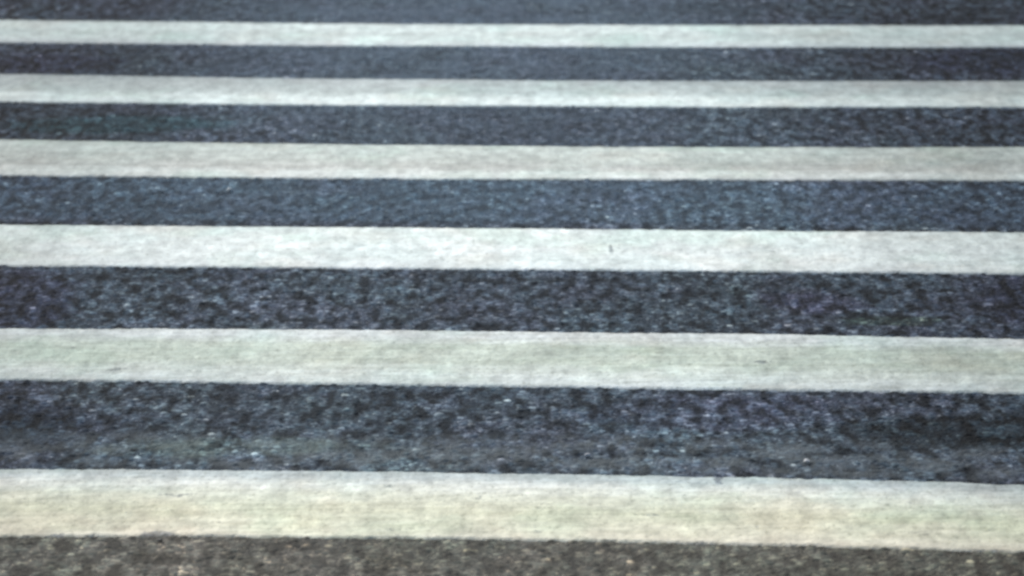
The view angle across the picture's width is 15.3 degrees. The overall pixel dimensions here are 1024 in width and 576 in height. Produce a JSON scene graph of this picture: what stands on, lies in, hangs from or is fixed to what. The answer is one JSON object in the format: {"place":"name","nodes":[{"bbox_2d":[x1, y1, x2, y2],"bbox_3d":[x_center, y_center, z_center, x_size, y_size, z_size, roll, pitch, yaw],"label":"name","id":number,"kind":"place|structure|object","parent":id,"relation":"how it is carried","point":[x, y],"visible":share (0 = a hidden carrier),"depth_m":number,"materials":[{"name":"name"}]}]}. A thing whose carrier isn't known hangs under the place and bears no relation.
{"place":"outdoors","nodes":[
{"label":"outdoors","id":0,"kind":"place"},
{"bbox_2d":[0,0,1023,575],"bbox_3d":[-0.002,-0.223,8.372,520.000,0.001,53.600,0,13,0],"label":"road","id":1,"kind":"structure","parent":0,"point":[868,436],"depth_m":7.41,"materials":[{"name":"grey asphalt"}]},
{"bbox_2d":[0,469,1023,553],"bbox_3d":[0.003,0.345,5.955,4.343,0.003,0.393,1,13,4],"label":"crosswalk bar","id":2,"kind":"object","parent":1,"relation":"on","point":[826,513],"visible":1,"depth_m":5.95,"materials":[{"name":"paint"}]},
{"bbox_2d":[0,328,1023,394],"bbox_3d":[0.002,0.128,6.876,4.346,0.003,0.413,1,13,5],"label":"crosswalk bar","id":3,"kind":"object","parent":1,"relation":"on","point":[760,362],"visible":1,"depth_m":6.86,"materials":[{"name":"paint"}]},
{"bbox_2d":[0,225,1023,274],"bbox_3d":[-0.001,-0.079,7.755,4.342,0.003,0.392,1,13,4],"label":"crosswalk bar","id":4,"kind":"object","parent":1,"relation":"on","point":[871,252],"visible":1,"depth_m":7.74,"materials":[{"name":"paint"}]},
{"bbox_2d":[0,140,1023,181],"bbox_3d":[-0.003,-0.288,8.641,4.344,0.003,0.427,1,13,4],"label":"crosswalk bar","id":5,"kind":"object","parent":1,"relation":"on","point":[45,158],"visible":1,"depth_m":8.62,"materials":[{"name":"paint"}]},
{"bbox_2d":[0,74,1023,107],"bbox_3d":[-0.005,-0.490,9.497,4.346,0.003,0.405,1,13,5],"label":"crosswalk bar","id":6,"kind":"object","parent":1,"relation":"on","point":[33,88],"visible":1,"depth_m":9.47,"materials":[{"name":"paint"}]},
{"bbox_2d":[0,20,1023,47],"bbox_3d":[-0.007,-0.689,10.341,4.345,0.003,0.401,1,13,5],"label":"crosswalk bar","id":7,"kind":"object","parent":1,"relation":"on","point":[523,35],"visible":1,"depth_m":10.32,"materials":[{"name":"paint"}]}
]}

